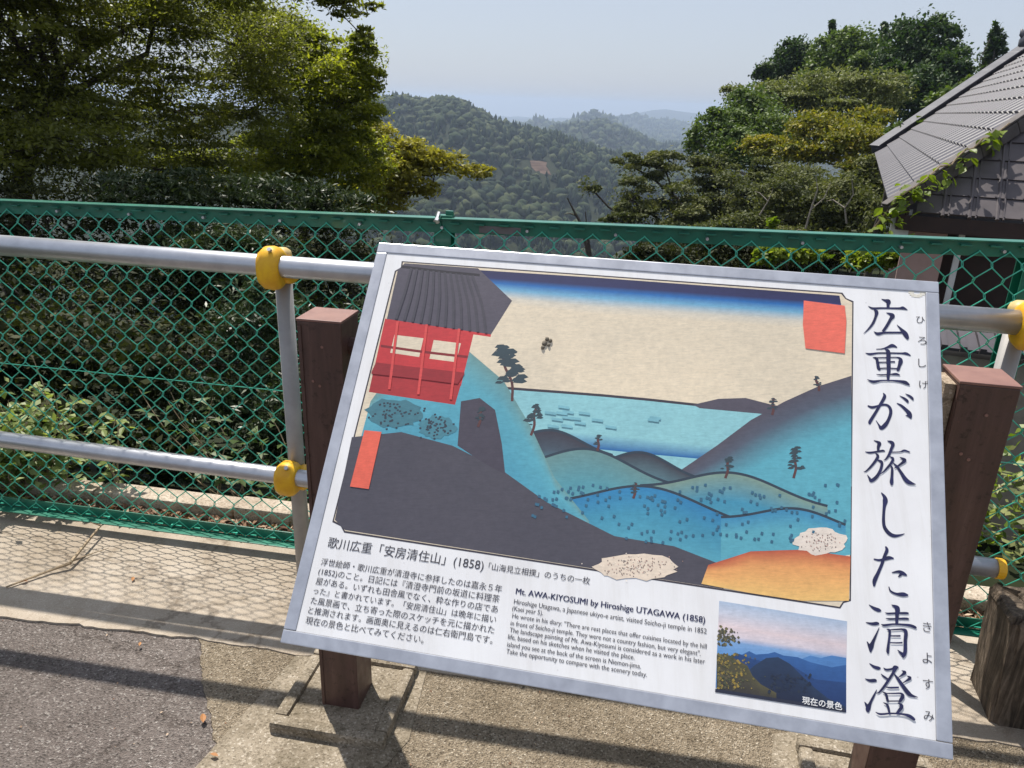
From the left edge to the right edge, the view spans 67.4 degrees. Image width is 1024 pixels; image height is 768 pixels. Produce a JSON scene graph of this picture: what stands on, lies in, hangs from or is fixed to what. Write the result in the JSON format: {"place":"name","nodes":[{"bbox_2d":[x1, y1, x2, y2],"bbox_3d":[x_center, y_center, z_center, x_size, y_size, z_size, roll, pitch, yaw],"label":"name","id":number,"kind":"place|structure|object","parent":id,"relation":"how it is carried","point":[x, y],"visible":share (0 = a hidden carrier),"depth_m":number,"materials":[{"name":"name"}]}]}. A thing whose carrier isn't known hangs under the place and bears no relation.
{"place":"outdoors","nodes":[
{"label":"outdoors","id":0,"kind":"place"},
{"bbox_2d":[0,618,216,767],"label":"asphalt","id":1,"kind":"structure","parent":0,"point":[76,716],"depth_m":2.02,"materials":[{"name":"grey asphalt"}]},
{"bbox_2d":[200,714,205,721],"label":"dead leaf","id":2,"kind":"object","parent":1,"relation":"on","point":[202,717],"visible":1,"depth_m":1.95,"materials":[{"name":"orange plant"}]},
{"bbox_2d":[2,620,677,767],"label":"ground debris","id":3,"kind":"object","parent":1,"relation":"on","point":[282,748],"visible":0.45,"depth_m":1.98,"materials":[{"name":"brown plant"}]},
{"bbox_2d":[0,102,1023,586],"bbox_3d":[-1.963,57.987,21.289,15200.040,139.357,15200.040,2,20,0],"label":"ground","id":4,"kind":"structure","parent":0,"point":[876,272],"depth_m":491.59,"materials":[{"name":"green plant"}]},
{"bbox_2d":[0,369,144,503],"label":"leafy shrub","id":5,"kind":"object","parent":4,"relation":"on","point":[36,462],"visible":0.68,"depth_m":2.93,"materials":[{"name":"green plant"}]},
{"bbox_2d":[0,289,211,480],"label":"shaded bush","id":6,"kind":"object","parent":4,"relation":"on","point":[30,338],"visible":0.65,"depth_m":3.82,"materials":[{"name":"green plant"}]},
{"bbox_2d":[90,413,136,482],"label":"leafy shrub","id":7,"kind":"object","parent":4,"relation":"on","point":[119,432],"visible":0.62,"depth_m":2.99,"materials":[{"name":"green plant"}]},
{"bbox_2d":[0,0,329,401],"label":"broadleaf tree","id":8,"kind":"object","parent":4,"relation":"on","point":[40,129],"visible":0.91,"depth_m":7.33,"materials":[{"name":"green plant"}]},
{"bbox_2d":[134,389,268,496],"bbox_3d":[-1.403,0.283,3.499,0.559,0.575,0.286,2,20,0],"label":"bramble","id":9,"kind":"object","parent":4,"relation":"on","point":[218,481],"visible":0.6,"depth_m":3.51,"materials":[{"name":"green plant"}]},
{"bbox_2d":[0,150,431,452],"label":"undergrowth tree","id":10,"kind":"object","parent":4,"relation":"on","point":[57,271],"visible":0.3,"depth_m":5.47,"materials":[{"name":"green plant"}]},
{"bbox_2d":[80,165,395,359],"bbox_3d":[-2.103,-0.371,6.451,1.591,2.886,2.422,9,21,18],"label":"laurel shrub","id":11,"kind":"object","parent":4,"relation":"on","point":[252,189],"visible":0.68,"depth_m":5.68,"materials":[{"name":"green plant"}]},
{"bbox_2d":[115,275,362,498],"bbox_3d":[-1.306,0.100,4.410,1.002,1.576,1.718,11,22,24],"label":"laurel shrub","id":12,"kind":"object","parent":4,"relation":"on","point":[232,400],"visible":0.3,"depth_m":4.08,"materials":[{"name":"green plant"}]},
{"bbox_2d":[199,414,308,502],"bbox_3d":[-0.993,0.348,3.320,0.658,0.402,0.359,2,20,0],"label":"bramble","id":13,"kind":"object","parent":4,"relation":"on","point":[243,482],"visible":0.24,"depth_m":3.31,"materials":[{"name":"green plant"}]},
{"bbox_2d":[145,0,402,461],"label":"broadleaf tree","id":14,"kind":"object","parent":4,"relation":"on","point":[327,147],"visible":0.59,"depth_m":9.90,"materials":[{"name":"green plant"}]},
{"bbox_2d":[291,0,385,46],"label":"overhanging tree","id":15,"kind":"object","parent":4,"relation":"on","point":[349,10],"visible":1,"depth_m":5.75,"materials":[{"name":"green plant"}]},
{"bbox_2d":[322,115,496,304],"bbox_3d":[-1.768,-1.246,12.604,2.922,5.984,1.247,2,20,0],"label":"golden tree","id":16,"kind":"object","parent":4,"relation":"on","point":[417,162],"visible":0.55,"depth_m":11.82,"materials":[{"name":"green plant"}]},
{"bbox_2d":[113,159,780,396],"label":"nearer forest","id":17,"kind":"object","parent":4,"relation":"on","point":[472,241],"visible":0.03,"depth_m":452.04,"materials":[{"name":"green plant"}]},
{"bbox_2d":[15,497,974,616],"bbox_3d":[-0.206,0.652,2.750,9.000,0.120,0.205,5,20,9],"label":"soil strip","id":18,"kind":"object","parent":4,"relation":"on","point":[121,509],"depth_m":2.88,"materials":[{"name":"brown soil"}]},
{"bbox_2d":[30,355,78,479],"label":"leafy shrub","id":19,"kind":"object","parent":18,"relation":"on","point":[49,415],"visible":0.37,"depth_m":2.97,"materials":[{"name":"green plant"}]},
{"bbox_2d":[0,487,984,628],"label":"leaf litter","id":20,"kind":"object","parent":18,"relation":"on","point":[114,506],"visible":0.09,"depth_m":2.87,"materials":[{"name":"brown plant"}]},
{"bbox_2d":[0,475,989,615],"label":"stone coping","id":21,"kind":"object","parent":4,"relation":"on","point":[972,595],"visible":0.12,"depth_m":2.90,"materials":[{"name":"concrete"}]},
{"bbox_2d":[0,511,1023,747],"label":"concrete gutter slab","id":22,"kind":"structure","parent":4,"relation":"on","point":[232,593],"depth_m":2.46,"materials":[{"name":"beige concrete"}]},
{"bbox_2d":[6,522,107,587],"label":"fallen twig","id":23,"kind":"object","parent":22,"relation":"on","point":[73,559],"visible":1,"depth_m":2.56,"materials":[{"name":"brown wood"}]},
{"bbox_2d":[0,199,1023,637],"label":"chain link fence","id":24,"kind":"object","parent":22,"relation":"on","point":[446,227],"visible":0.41,"depth_m":2.31,"materials":[{"name":"green metal"}]},
{"bbox_2d":[0,235,1023,579],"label":"pipe railing","id":25,"kind":"object","parent":22,"relation":"on","point":[280,271],"visible":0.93,"depth_m":2.15,"materials":[{"name":"silver metal"}]},
{"bbox_2d":[970,583,1023,729],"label":"weathered wooden stump","id":26,"kind":"object","parent":22,"relation":"on","point":[997,677],"visible":0.96,"depth_m":2.01,"materials":[{"name":"brown wood"}]},
{"bbox_2d":[269,91,754,260],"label":"hill forest","id":27,"kind":"object","parent":4,"relation":"on","point":[481,125],"visible":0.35,"depth_m":640.19,"materials":[{"name":"green plant"}]},
{"bbox_2d":[530,160,550,174],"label":"bare hillside cut","id":28,"kind":"object","parent":27,"relation":"attached to","point":[541,167],"visible":0.73,"depth_m":656.22,"materials":[{"name":"brown soil"}]},
{"bbox_2d":[567,198,591,256],"bbox_3d":[2.022,-1.661,24.774,0.684,8.462,0.822,-14,25,-36],"label":"snag","id":29,"kind":"object","parent":4,"relation":"on","point":[587,247],"visible":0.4,"depth_m":23.68,"materials":[{"name":"brown plant"}]},
{"bbox_2d":[511,109,707,142],"bbox_3d":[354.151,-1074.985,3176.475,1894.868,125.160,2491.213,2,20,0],"label":"distant forest","id":30,"kind":"object","parent":4,"relation":"on","point":[671,132],"visible":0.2,"depth_m":3155.65,"materials":[{"name":"plant"}]},
{"bbox_2d":[199,639,1023,767],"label":"rough concrete apron","id":31,"kind":"object","parent":4,"relation":"on","point":[238,682],"visible":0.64,"depth_m":1.97,"materials":[{"name":"beige concrete"}]},
{"bbox_2d":[195,649,426,767],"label":"concrete plinth","id":32,"kind":"structure","parent":31,"relation":"on","point":[295,718],"depth_m":1.93,"materials":[{"name":"grey concrete"}]},
{"bbox_2d":[280,243,1022,767],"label":"information board","id":33,"kind":"object","parent":31,"relation":"on","point":[730,493],"visible":0.98,"depth_m":1.26,"materials":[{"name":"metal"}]},
{"bbox_2d":[771,732,931,767],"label":"concrete plinth","id":34,"kind":"structure","parent":31,"relation":"on","point":[793,750],"depth_m":1.90,"materials":[{"name":"grey concrete"}]},
{"bbox_2d":[547,117,806,175],"bbox_3d":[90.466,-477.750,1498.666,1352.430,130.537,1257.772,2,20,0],"label":"ridge forest","id":35,"kind":"object","parent":4,"relation":"on","point":[601,127],"visible":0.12,"depth_m":1490.05,"materials":[{"name":"green plant"}]},
{"bbox_2d":[606,242,809,271],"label":"shaded bush","id":36,"kind":"object","parent":4,"relation":"on","point":[691,258],"visible":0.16,"depth_m":13.40,"materials":[{"name":"green plant"}]},
{"bbox_2d":[576,145,886,263],"bbox_3d":[7.379,-3.727,26.050,10.783,8.296,6.305,2,20,0],"label":"evergreen oak","id":37,"kind":"object","parent":4,"relation":"on","point":[709,199],"visible":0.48,"depth_m":25.13,"materials":[{"name":"green plant"}]},
{"bbox_2d":[681,81,808,180],"bbox_3d":[11.014,-9.289,35.644,5.261,9.032,6.496,18,26,37],"label":"green tree","id":38,"kind":"object","parent":4,"relation":"on","point":[752,112],"visible":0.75,"depth_m":34.20,"materials":[{"name":"green plant"}]},
{"bbox_2d":[615,224,887,274],"bbox_3d":[3.842,-1.572,12.898,2.386,2.507,4.575,-17,27,-41],"label":"shaded bush","id":39,"kind":"object","parent":4,"relation":"on","point":[720,251],"visible":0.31,"depth_m":12.28,"materials":[{"name":"green plant"}]},
{"bbox_2d":[748,34,817,164],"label":"dark tree","id":40,"kind":"object","parent":4,"relation":"on","point":[783,59],"visible":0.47,"depth_m":57.24,"materials":[{"name":"green plant"}]},
{"bbox_2d":[688,154,891,273],"bbox_3d":[8.047,-4.763,21.340,5.511,3.642,4.396,15,24,32],"label":"grey green tree","id":41,"kind":"object","parent":4,"relation":"on","point":[840,202],"visible":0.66,"depth_m":20.86,"materials":[{"name":"green plant"}]},
{"bbox_2d":[732,104,898,173],"bbox_3d":[11.559,-7.693,29.072,5.994,5.636,4.687,2,20,0],"label":"yellow leaved tree","id":42,"kind":"object","parent":4,"relation":"on","point":[855,137],"visible":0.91,"depth_m":28.57,"materials":[{"name":"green plant"}]},
{"bbox_2d":[719,58,922,156],"bbox_3d":[14.918,-11.807,39.323,10.120,9.050,4.881,12,22,25],"label":"pale tree","id":43,"kind":"object","parent":4,"relation":"on","point":[859,90],"visible":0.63,"depth_m":37.40,"materials":[{"name":"green plant"}]},
{"bbox_2d":[806,19,837,165],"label":"conifer","id":44,"kind":"object","parent":4,"relation":"on","point":[832,23],"visible":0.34,"depth_m":57.77,"materials":[{"name":"green plant"}]},
{"bbox_2d":[750,216,899,277],"bbox_3d":[3.443,-0.348,9.052,0.714,2.977,1.933,-13,25,-35],"label":"lime bush","id":45,"kind":"object","parent":4,"relation":"on","point":[776,255],"visible":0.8,"depth_m":8.80,"materials":[{"name":"green plant"}]},
{"bbox_2d":[793,20,892,126],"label":"green tree","id":46,"kind":"object","parent":4,"relation":"on","point":[848,46],"visible":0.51,"depth_m":53.63,"materials":[{"name":"green plant"}]},
{"bbox_2d":[878,21,888,43],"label":"conifer","id":47,"kind":"object","parent":4,"relation":"on","point":[886,25],"visible":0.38,"depth_m":56.56,"materials":[{"name":"green plant"}]},
{"bbox_2d":[864,74,972,276],"bbox_3d":[10.468,-5.129,19.274,1.725,5.259,7.962,18,25,36],"label":"green bush","id":48,"kind":"object","parent":4,"relation":"on","point":[941,92],"visible":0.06,"depth_m":19.54,"materials":[{"name":"green plant"}]},
{"bbox_2d":[864,3,980,122],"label":"dark tree","id":49,"kind":"object","parent":4,"relation":"on","point":[926,55],"visible":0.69,"depth_m":47.81,"materials":[{"name":"green plant"}]},
{"bbox_2d":[869,29,1023,308],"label":"tiled house","id":50,"kind":"structure","parent":4,"relation":"on","point":[984,198],"depth_m":7.41,"materials":[{"name":"grey tile"}]},
{"bbox_2d":[855,122,1009,266],"bbox_3d":[3.855,-1.694,6.963,1.265,1.319,0.423,-1,20,-7],"label":"vine","id":51,"kind":"object","parent":50,"relation":"attached to","point":[946,182],"visible":0.93,"depth_m":6.92,"materials":[{"name":"green plant"}]},
{"bbox_2d":[940,329,1023,543],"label":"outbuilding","id":52,"kind":"structure","parent":4,"relation":"on","point":[956,354],"depth_m":5.94,"materials":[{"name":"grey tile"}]},
{"bbox_2d":[975,20,1009,70],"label":"conifer","id":53,"kind":"object","parent":4,"relation":"on","point":[996,45],"visible":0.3,"depth_m":48.98,"materials":[{"name":"green plant"}]},
{"bbox_2d":[976,406,1023,553],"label":"bright weed","id":54,"kind":"object","parent":4,"relation":"on","point":[1018,459],"visible":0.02,"depth_m":2.98,"materials":[{"name":"green plant"}]},
{"bbox_2d":[985,445,1023,569],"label":"bright weed","id":55,"kind":"object","parent":4,"relation":"on","point":[1019,485],"visible":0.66,"depth_m":2.82,"materials":[{"name":"green plant"}]},
{"bbox_2d":[1,0,1023,124],"label":"sky","id":56,"kind":"structure","parent":0,"point":[509,58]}
]}

